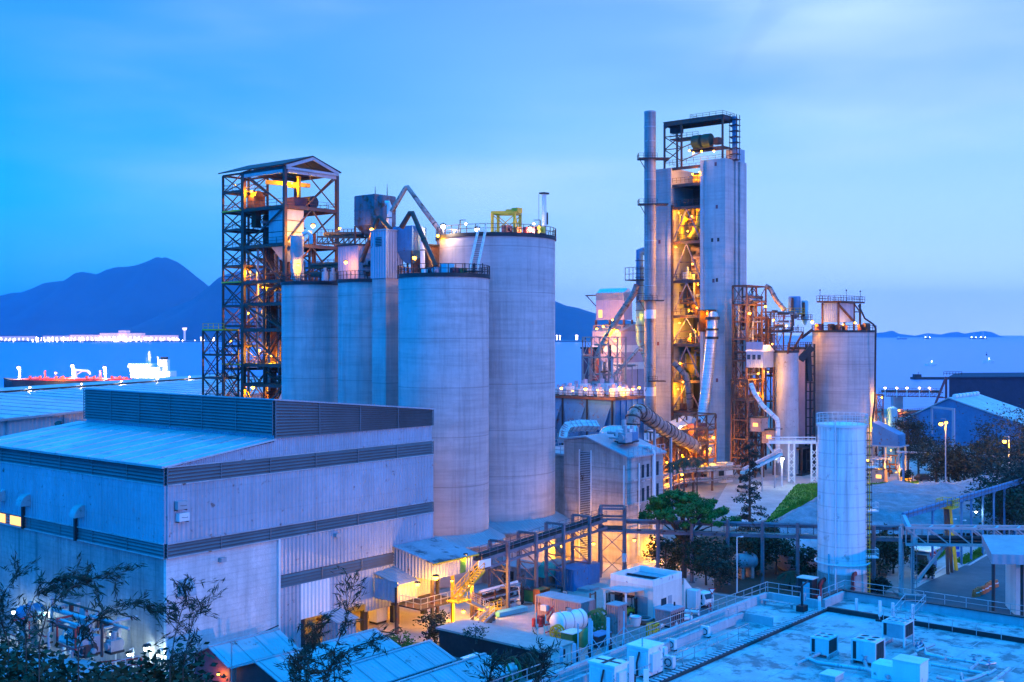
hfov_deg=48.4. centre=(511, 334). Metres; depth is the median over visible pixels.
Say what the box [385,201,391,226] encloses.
downcomer duct
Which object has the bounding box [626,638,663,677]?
air conditioning unit
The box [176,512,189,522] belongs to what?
air conditioner
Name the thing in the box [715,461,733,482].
site booth
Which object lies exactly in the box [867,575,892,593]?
garden shrub
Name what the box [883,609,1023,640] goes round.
guard rail
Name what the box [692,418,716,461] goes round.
pipework
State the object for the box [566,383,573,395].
rectifier unit
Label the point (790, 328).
pipework
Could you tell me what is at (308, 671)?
feathery branch
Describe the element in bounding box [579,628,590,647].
covered machine
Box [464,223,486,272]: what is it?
stairway
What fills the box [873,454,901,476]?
pipework
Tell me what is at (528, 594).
equipment crate
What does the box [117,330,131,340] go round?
terminal building
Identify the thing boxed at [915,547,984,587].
path
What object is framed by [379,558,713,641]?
yard pavement
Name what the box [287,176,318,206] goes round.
conveyor drive
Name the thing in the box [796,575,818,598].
pump house
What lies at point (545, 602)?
shipping container
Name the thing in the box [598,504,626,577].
junction tower
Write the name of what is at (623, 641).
antenna mast
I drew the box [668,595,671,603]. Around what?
door
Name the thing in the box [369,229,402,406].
stair shaft
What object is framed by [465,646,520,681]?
feathery branch
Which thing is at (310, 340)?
concrete silo
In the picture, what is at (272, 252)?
lift shaft
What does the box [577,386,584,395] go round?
rectifier unit
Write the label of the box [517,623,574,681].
feathery branch
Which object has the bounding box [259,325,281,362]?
stair flight
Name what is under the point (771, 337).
pipework
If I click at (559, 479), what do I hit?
plant house
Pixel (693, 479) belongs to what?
curved pipe rack
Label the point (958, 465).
casuarina tree
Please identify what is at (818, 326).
rim machine
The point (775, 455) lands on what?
inclined feeder
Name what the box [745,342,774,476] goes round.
clad annex
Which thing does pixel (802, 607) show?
hoist davit
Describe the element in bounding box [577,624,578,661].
antenna mast
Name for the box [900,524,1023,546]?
truss bridge
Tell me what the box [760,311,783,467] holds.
pipe gantry
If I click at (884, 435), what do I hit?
hopper house
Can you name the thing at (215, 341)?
shore
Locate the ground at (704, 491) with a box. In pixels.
[0,403,1023,681]
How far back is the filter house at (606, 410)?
208.83 m
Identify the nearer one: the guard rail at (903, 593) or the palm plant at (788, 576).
the guard rail at (903, 593)
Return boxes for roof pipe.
[795,651,821,665]
[805,656,890,678]
[863,660,870,672]
[914,643,935,652]
[915,643,946,659]
[925,653,996,665]
[931,663,996,675]
[936,675,1003,681]
[951,644,973,648]
[959,671,988,681]
[969,658,995,669]
[990,667,1010,680]
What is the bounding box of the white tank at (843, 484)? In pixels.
[814,412,878,598]
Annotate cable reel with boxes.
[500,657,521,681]
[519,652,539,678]
[549,624,563,637]
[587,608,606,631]
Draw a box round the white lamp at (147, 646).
[142,643,150,650]
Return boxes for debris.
[492,601,520,609]
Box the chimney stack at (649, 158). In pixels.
[637,110,669,429]
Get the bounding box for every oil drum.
[532,618,535,626]
[538,618,542,626]
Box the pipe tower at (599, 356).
[582,337,626,385]
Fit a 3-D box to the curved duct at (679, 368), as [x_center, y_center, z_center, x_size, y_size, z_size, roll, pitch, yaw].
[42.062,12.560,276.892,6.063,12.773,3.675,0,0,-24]
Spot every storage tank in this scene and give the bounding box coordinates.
[732,551,757,578]
[773,533,816,570]
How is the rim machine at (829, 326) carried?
on the concrete silo at (844, 370)
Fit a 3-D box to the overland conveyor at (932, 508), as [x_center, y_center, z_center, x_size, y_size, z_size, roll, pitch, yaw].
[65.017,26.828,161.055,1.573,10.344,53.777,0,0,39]
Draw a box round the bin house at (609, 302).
[585,288,632,328]
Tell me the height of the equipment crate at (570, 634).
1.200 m
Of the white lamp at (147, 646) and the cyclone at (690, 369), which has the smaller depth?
the white lamp at (147, 646)
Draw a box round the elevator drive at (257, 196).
[248,191,264,227]
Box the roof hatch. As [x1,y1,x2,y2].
[819,668,844,681]
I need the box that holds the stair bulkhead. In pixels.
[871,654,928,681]
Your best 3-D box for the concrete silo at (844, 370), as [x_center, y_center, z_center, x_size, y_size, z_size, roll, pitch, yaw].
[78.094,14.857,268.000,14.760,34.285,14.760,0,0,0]
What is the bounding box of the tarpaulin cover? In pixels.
[538,561,555,577]
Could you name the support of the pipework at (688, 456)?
attached to the kiln steelwork at (675, 447)
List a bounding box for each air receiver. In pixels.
[322,268,327,279]
[330,268,335,279]
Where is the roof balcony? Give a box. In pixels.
[474,558,490,569]
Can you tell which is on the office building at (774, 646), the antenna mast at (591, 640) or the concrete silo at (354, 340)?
the antenna mast at (591, 640)
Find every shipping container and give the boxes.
[535,591,594,625]
[539,558,570,586]
[555,563,589,591]
[575,560,599,584]
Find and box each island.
[877,331,916,336]
[916,331,1002,336]
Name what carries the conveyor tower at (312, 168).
on the ground at (704, 491)
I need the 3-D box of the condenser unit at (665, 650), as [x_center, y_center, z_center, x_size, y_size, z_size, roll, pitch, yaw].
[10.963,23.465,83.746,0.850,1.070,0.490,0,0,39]
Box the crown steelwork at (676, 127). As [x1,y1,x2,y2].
[663,110,734,168]
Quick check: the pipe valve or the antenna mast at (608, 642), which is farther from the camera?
the antenna mast at (608, 642)
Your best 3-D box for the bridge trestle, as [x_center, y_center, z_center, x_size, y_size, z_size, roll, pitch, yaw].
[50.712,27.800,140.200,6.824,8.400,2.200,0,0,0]
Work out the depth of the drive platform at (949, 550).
153.28 m
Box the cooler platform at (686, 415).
[676,412,715,462]
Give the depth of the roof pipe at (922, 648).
85.75 m
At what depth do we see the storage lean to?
144.55 m
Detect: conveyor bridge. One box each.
[304,259,370,272]
[317,229,367,244]
[879,388,942,396]
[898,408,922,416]
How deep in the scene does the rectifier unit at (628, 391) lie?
210.16 m
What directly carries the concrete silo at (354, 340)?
on the ground at (704, 491)
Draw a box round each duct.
[359,215,392,262]
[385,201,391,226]
[390,185,444,234]
[399,211,437,266]
[420,226,424,267]
[556,419,599,442]
[593,284,638,378]
[625,404,701,452]
[635,247,643,360]
[672,361,693,411]
[679,216,687,238]
[688,211,699,238]
[698,311,719,422]
[799,328,813,381]
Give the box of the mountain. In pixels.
[0,257,208,338]
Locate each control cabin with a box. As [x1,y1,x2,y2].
[749,416,768,431]
[762,428,782,442]
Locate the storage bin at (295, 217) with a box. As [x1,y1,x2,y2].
[268,208,303,261]
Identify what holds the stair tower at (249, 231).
on the ground at (704, 491)
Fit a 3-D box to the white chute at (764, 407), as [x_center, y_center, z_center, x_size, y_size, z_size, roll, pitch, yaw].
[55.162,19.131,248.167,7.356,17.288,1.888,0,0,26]
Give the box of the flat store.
[436,619,574,676]
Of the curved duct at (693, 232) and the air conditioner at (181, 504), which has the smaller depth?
the air conditioner at (181, 504)
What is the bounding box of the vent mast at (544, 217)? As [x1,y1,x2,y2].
[539,192,548,233]
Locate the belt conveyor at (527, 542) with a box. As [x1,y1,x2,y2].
[471,510,607,569]
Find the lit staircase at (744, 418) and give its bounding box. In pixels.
[731,378,761,477]
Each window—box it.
[598,310,601,317]
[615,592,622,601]
[656,461,658,474]
[656,483,658,496]
[661,598,665,605]
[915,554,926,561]
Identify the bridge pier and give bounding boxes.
[891,397,902,411]
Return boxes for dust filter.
[354,194,395,243]
[393,225,426,272]
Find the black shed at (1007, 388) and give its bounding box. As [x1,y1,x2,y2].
[934,371,1023,408]
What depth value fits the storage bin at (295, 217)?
192.10 m
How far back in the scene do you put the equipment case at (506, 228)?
157.53 m
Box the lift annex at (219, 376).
[202,330,238,396]
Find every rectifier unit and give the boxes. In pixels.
[555,384,559,393]
[559,384,565,394]
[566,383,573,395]
[574,384,579,394]
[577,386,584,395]
[580,379,588,388]
[587,386,593,395]
[594,383,603,395]
[596,387,603,396]
[600,379,605,394]
[605,379,616,394]
[610,384,618,396]
[619,384,624,396]
[625,386,629,395]
[630,385,636,395]
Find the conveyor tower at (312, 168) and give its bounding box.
[218,156,340,398]
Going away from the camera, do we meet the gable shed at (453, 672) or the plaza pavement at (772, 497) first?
the gable shed at (453, 672)
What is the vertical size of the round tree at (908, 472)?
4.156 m
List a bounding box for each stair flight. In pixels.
[259,242,281,278]
[259,277,279,301]
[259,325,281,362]
[260,301,281,327]
[261,367,279,383]
[271,380,281,398]
[451,562,484,600]
[465,592,490,610]
[470,602,495,622]
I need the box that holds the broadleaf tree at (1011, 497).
[961,477,1023,534]
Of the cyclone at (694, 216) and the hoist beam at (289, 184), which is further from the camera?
the cyclone at (694, 216)
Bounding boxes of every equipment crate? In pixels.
[524,586,538,601]
[561,628,581,643]
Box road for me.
[684,556,1012,621]
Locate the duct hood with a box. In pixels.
[697,309,715,335]
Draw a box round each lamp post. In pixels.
[147,641,151,662]
[781,450,782,486]
[945,419,945,481]
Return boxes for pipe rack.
[311,271,370,280]
[663,465,741,492]
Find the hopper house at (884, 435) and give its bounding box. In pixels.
[868,421,908,480]
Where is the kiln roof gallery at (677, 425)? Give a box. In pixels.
[644,416,700,482]
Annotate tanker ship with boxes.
[3,351,175,387]
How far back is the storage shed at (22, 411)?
183.12 m
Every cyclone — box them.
[686,343,699,378]
[688,209,696,239]
[688,283,699,314]
[691,246,699,279]
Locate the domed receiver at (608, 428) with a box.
[599,425,636,433]
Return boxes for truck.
[701,590,713,607]
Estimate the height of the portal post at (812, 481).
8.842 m
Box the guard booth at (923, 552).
[910,546,940,567]
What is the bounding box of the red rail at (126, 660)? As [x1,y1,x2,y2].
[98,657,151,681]
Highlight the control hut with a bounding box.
[320,608,358,641]
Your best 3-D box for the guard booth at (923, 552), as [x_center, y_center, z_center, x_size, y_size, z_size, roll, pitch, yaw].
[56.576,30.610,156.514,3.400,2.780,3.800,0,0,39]
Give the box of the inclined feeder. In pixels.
[740,449,782,491]
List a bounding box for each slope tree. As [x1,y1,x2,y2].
[0,620,111,681]
[0,627,48,677]
[0,641,143,681]
[56,661,140,681]
[71,649,206,681]
[128,639,227,681]
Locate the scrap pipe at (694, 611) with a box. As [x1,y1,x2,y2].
[685,609,698,615]
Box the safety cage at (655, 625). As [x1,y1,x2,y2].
[646,622,659,635]
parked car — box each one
[735,484,755,493]
[914,474,934,480]
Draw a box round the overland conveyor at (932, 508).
[900,478,1023,578]
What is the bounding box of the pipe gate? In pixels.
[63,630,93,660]
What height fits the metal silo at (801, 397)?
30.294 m
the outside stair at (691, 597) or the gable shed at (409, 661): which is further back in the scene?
the outside stair at (691, 597)
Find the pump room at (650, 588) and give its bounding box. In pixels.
[601,565,681,617]
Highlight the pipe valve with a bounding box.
[985,657,991,668]
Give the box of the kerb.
[696,547,986,597]
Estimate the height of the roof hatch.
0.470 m
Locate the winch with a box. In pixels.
[690,133,720,150]
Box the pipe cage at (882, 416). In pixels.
[875,394,883,467]
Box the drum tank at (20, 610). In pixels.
[16,601,45,648]
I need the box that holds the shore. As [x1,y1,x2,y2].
[0,340,590,341]
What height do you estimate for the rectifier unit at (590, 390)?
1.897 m
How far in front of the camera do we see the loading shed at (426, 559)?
124.11 m
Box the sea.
[0,336,1023,409]
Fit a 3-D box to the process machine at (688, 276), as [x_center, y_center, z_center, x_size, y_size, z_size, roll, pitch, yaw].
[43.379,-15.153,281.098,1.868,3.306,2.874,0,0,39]
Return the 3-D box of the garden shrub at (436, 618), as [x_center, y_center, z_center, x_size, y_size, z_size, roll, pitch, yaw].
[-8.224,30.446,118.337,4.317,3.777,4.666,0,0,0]
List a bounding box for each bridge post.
[656,519,659,567]
[689,518,694,582]
[724,520,730,584]
[759,521,764,586]
[794,522,799,588]
[871,526,876,592]
[902,452,904,481]
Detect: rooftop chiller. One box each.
[809,632,838,659]
[850,634,884,662]
[882,616,914,649]
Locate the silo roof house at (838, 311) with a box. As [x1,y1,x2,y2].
[816,289,864,329]
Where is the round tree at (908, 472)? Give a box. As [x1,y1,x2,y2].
[898,469,913,482]
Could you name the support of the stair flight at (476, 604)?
on the stair landing at (496, 608)
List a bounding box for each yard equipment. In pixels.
[500,575,514,589]
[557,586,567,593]
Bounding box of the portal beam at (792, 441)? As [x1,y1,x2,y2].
[769,437,815,443]
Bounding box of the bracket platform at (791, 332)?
[766,313,803,353]
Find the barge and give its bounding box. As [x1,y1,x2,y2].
[910,372,948,379]
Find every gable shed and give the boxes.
[195,628,297,681]
[230,628,400,681]
[288,639,456,681]
[395,653,509,681]
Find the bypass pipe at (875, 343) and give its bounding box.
[858,305,876,424]
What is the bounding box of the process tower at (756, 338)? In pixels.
[732,285,766,471]
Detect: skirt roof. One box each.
[433,527,505,548]
[489,511,569,533]
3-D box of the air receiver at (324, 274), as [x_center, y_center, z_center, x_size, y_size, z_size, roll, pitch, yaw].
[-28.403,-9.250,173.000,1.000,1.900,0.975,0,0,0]
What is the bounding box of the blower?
[431,267,439,271]
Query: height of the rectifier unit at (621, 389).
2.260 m
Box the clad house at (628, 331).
[592,324,643,395]
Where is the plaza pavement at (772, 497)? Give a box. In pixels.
[715,461,1017,527]
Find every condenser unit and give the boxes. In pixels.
[663,646,667,654]
[663,654,675,669]
[667,638,676,651]
[701,625,710,637]
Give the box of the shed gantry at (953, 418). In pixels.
[931,406,954,446]
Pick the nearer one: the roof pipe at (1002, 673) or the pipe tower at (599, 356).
the roof pipe at (1002, 673)
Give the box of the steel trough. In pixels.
[495,605,527,616]
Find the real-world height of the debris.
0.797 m
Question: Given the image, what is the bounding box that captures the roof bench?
[761,599,793,608]
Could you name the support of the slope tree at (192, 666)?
on the hillside
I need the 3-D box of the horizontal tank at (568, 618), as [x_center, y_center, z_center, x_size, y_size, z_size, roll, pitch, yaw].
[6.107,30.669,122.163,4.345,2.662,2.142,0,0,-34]
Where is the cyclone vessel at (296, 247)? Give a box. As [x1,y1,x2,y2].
[290,231,312,280]
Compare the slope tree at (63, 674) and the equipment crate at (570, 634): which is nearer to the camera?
the slope tree at (63, 674)
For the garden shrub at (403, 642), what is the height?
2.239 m
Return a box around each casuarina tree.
[890,409,929,475]
[901,416,943,473]
[904,433,965,482]
[928,444,966,481]
[944,441,990,481]
[959,445,1023,530]
[960,435,1000,476]
[969,414,1016,470]
[974,398,1023,477]
[981,428,1023,485]
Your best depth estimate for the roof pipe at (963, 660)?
82.60 m
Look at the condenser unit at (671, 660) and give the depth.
81.52 m
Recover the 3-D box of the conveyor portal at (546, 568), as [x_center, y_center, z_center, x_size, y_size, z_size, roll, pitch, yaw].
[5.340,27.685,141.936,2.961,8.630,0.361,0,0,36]
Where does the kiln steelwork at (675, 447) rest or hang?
on the ground at (704, 491)
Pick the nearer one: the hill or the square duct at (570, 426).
the square duct at (570, 426)
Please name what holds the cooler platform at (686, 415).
on the ground at (704, 491)
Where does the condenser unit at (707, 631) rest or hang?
on the office building at (774, 646)
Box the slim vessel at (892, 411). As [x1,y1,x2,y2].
[885,406,897,474]
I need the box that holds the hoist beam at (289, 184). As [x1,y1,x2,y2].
[265,180,309,187]
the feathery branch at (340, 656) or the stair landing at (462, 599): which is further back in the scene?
the stair landing at (462, 599)
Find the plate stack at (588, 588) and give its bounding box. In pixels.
[576,585,598,592]
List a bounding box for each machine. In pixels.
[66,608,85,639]
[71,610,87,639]
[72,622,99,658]
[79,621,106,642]
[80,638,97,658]
[104,631,124,654]
[265,271,275,279]
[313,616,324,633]
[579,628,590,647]
[614,420,631,441]
[617,425,632,443]
[627,428,634,442]
[630,425,638,441]
[679,399,686,409]
[682,267,692,279]
[687,333,693,342]
[741,330,751,337]
[815,324,822,329]
[827,324,834,329]
[862,323,869,329]
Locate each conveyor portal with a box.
[488,539,509,608]
[517,530,537,596]
[544,521,564,589]
[571,514,590,563]
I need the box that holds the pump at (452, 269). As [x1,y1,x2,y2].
[450,267,459,272]
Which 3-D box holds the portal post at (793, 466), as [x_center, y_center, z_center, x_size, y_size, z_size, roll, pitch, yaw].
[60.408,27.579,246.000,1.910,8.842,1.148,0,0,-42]
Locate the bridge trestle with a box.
[893,525,946,596]
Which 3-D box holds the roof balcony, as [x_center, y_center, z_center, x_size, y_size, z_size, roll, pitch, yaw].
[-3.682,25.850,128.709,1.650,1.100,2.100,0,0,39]
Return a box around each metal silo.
[773,345,798,475]
[790,342,811,444]
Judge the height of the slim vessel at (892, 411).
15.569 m
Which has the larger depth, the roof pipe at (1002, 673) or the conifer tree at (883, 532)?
the conifer tree at (883, 532)
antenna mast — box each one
[560,647,564,664]
[572,643,577,662]
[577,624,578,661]
[579,621,602,656]
[585,649,590,658]
[588,618,593,648]
[594,617,617,652]
[612,611,635,645]
[629,656,635,681]
[643,668,648,681]
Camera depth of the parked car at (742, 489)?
230.78 m
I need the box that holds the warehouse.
[0,388,435,680]
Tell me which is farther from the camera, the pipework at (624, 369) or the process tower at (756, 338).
the pipework at (624, 369)
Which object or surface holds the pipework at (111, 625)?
attached to the warehouse
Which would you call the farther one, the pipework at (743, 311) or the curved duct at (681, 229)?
the curved duct at (681, 229)
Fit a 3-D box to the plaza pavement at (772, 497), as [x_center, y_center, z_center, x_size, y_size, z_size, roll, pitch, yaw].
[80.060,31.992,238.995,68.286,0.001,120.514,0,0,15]
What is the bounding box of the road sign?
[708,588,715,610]
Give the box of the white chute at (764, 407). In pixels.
[749,383,781,462]
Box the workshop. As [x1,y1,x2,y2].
[680,461,721,483]
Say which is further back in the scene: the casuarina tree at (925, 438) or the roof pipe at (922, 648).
the casuarina tree at (925, 438)
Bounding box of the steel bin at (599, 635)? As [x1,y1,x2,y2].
[593,630,611,647]
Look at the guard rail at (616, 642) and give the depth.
86.49 m
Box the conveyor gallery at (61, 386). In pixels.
[0,373,234,392]
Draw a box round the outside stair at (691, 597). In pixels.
[682,578,700,609]
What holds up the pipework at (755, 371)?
attached to the process tower at (756, 338)
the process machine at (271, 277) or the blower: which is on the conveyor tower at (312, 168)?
the process machine at (271, 277)
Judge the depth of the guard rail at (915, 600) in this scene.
95.49 m
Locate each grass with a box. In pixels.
[766,482,816,521]
[870,480,918,483]
[918,546,944,570]
[957,547,982,563]
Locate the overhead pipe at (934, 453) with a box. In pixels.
[897,451,1022,458]
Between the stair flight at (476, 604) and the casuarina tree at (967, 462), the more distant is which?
the casuarina tree at (967, 462)
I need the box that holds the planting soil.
[661,529,889,595]
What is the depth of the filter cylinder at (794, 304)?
256.75 m
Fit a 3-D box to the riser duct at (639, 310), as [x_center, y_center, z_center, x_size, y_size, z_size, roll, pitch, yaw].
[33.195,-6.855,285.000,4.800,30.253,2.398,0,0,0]
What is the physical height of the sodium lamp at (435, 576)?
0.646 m
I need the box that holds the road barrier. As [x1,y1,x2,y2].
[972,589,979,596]
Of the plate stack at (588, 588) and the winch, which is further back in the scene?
the winch
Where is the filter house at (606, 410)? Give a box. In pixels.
[555,390,644,445]
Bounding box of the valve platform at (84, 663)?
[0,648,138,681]
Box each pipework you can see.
[9,614,88,657]
[49,597,137,656]
[256,220,317,393]
[581,344,635,387]
[603,327,637,394]
[607,427,650,444]
[664,443,691,475]
[679,214,697,234]
[679,259,699,305]
[679,348,699,403]
[685,330,699,374]
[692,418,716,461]
[732,296,768,432]
[733,384,758,464]
[739,293,759,327]
[757,314,777,376]
[771,310,798,330]
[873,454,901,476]
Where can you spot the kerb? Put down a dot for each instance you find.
(943, 567)
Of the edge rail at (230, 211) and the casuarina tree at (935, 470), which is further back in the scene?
the casuarina tree at (935, 470)
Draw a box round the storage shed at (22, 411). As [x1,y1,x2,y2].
[0,376,281,435]
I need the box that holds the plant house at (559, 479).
[555,439,563,537]
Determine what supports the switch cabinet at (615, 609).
on the ground at (704, 491)
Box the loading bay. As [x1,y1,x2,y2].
[796,444,815,475]
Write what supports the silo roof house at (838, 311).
on the concrete silo at (844, 370)
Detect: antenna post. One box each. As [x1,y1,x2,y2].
[818,596,820,610]
[855,598,857,610]
[875,600,882,621]
[891,602,894,615]
[910,604,915,619]
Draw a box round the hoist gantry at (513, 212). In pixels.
[491,208,521,231]
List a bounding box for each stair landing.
[446,590,471,603]
[477,599,501,611]
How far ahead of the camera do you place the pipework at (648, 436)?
164.01 m
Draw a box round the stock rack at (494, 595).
[474,580,521,613]
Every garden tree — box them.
[637,534,688,570]
[677,534,735,584]
[695,541,747,589]
[735,537,775,575]
[750,517,788,558]
[754,528,800,573]
[868,530,919,573]
[868,531,907,574]
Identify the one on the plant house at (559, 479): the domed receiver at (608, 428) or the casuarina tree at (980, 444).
the domed receiver at (608, 428)
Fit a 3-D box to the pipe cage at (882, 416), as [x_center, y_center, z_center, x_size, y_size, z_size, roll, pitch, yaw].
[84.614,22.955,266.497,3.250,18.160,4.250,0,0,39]
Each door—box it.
[460,559,465,572]
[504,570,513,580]
[636,595,647,615]
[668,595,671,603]
[803,582,809,597]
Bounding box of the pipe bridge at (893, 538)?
[626,519,904,541]
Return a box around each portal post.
[788,444,794,483]
[810,442,816,482]
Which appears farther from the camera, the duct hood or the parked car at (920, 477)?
the duct hood
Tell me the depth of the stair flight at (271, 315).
194.91 m
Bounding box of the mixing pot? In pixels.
[629,615,641,626]
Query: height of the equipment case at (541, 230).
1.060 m
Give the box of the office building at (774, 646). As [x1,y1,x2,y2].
[526,588,1023,681]
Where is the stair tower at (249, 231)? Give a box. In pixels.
[222,172,268,397]
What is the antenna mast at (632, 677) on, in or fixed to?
on the office building at (774, 646)
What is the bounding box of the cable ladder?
[805,344,814,473]
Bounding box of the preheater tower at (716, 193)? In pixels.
[656,149,746,463]
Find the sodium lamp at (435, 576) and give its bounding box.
[432,574,438,579]
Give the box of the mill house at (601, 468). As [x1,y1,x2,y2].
[560,433,666,564]
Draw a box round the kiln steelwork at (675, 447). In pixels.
[644,426,708,489]
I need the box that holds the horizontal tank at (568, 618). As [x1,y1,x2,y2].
[549,608,587,630]
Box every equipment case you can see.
[501,225,512,231]
[513,227,521,231]
[531,226,537,232]
[536,226,545,233]
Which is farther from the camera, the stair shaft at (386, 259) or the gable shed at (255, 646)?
the stair shaft at (386, 259)
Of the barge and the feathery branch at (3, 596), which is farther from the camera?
the barge
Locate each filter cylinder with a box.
[784,296,804,318]
[797,301,812,324]
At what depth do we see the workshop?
245.90 m
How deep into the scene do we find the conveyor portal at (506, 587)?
131.63 m
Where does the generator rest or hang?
on the ground at (704, 491)
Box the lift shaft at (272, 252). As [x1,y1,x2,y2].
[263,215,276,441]
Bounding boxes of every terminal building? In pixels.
[0,336,34,340]
[41,335,69,340]
[68,334,99,340]
[100,333,144,340]
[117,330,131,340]
[143,335,177,340]
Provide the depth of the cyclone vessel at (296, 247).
186.85 m
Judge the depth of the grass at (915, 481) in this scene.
246.06 m
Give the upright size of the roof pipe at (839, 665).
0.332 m
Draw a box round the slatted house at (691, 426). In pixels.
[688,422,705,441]
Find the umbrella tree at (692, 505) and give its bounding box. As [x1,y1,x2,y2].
[638,488,741,577]
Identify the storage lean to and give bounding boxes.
[482,556,540,587]
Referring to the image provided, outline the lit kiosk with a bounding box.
[872,468,887,481]
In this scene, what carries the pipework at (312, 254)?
in the conveyor tower at (312, 168)
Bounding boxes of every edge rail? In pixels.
[202,323,238,329]
[221,209,240,212]
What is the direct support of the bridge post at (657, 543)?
on the yard pavement at (522, 621)
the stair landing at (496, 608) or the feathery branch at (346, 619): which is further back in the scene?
the stair landing at (496, 608)
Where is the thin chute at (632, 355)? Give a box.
[610,348,642,378]
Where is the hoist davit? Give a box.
[796,580,808,612]
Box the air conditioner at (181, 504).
[174,500,187,510]
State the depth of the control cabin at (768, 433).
251.77 m
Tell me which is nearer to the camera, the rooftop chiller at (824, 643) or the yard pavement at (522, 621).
the rooftop chiller at (824, 643)
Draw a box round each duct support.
[653,430,655,445]
[669,438,671,499]
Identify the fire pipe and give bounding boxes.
[816,577,825,599]
[850,571,856,589]
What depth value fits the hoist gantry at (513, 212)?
160.16 m
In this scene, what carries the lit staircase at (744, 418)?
on the ground at (704, 491)
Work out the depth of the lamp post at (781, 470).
240.25 m
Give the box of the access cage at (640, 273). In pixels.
[625,267,643,280]
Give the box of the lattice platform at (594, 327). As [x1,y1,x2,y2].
[593,325,626,329]
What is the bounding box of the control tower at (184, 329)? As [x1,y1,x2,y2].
[182,328,186,340]
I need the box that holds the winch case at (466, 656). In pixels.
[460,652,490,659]
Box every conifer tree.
[723,440,770,539]
[880,523,889,563]
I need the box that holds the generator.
[654,602,684,627]
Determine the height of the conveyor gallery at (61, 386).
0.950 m
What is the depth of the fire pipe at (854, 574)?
135.94 m
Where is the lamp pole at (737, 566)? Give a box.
[736,536,742,592]
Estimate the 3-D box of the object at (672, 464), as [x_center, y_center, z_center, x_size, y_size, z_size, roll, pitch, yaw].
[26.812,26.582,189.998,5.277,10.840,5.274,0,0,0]
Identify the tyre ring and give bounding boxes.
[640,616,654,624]
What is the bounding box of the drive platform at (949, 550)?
[937,497,958,574]
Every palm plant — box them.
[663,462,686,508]
[673,458,695,492]
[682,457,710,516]
[776,571,798,587]
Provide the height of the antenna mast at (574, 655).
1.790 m
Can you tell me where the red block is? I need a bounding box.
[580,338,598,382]
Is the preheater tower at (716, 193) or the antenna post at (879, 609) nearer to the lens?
the antenna post at (879, 609)
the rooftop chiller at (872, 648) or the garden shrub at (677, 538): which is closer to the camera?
the rooftop chiller at (872, 648)
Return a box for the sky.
[0,0,1023,335]
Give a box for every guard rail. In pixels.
[493,581,767,681]
[540,603,745,681]
[627,623,748,680]
[765,582,819,595]
[822,580,1023,613]
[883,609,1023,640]
[892,594,925,618]
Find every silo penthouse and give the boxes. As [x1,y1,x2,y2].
[336,244,370,278]
[413,244,439,271]
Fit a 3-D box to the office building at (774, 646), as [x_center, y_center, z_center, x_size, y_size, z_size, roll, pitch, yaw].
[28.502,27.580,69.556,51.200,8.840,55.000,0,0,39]
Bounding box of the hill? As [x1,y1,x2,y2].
[111,261,635,339]
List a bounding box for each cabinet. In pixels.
[369,607,386,624]
[441,264,453,271]
[588,655,628,681]
[605,600,627,634]
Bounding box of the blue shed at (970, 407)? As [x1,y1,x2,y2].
[901,391,1023,447]
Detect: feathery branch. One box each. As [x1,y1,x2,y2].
[0,551,40,675]
[0,551,104,673]
[25,561,147,681]
[64,583,180,681]
[151,574,225,681]
[166,583,227,681]
[272,621,329,681]
[281,603,341,681]
[316,623,401,681]
[317,566,368,681]
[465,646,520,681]
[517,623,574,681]
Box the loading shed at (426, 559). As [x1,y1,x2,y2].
[375,537,478,633]
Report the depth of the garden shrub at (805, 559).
148.96 m
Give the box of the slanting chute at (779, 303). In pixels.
[764,284,785,311]
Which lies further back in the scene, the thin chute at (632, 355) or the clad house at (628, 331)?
the clad house at (628, 331)
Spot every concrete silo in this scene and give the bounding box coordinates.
[280,273,337,402]
[337,270,371,404]
[397,263,489,587]
[435,223,555,561]
[812,325,876,471]
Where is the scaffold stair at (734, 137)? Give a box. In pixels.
[729,114,740,160]
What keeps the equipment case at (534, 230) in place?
on the concrete silo at (522, 379)
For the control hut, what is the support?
on the ground at (704, 491)
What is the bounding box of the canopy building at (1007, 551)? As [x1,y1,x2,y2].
[982,535,1023,615]
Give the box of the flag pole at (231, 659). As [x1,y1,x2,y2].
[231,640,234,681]
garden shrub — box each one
[387,630,416,646]
[412,608,449,643]
[457,622,488,643]
[671,529,706,565]
[721,527,760,556]
[784,544,816,575]
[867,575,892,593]
[915,558,936,577]

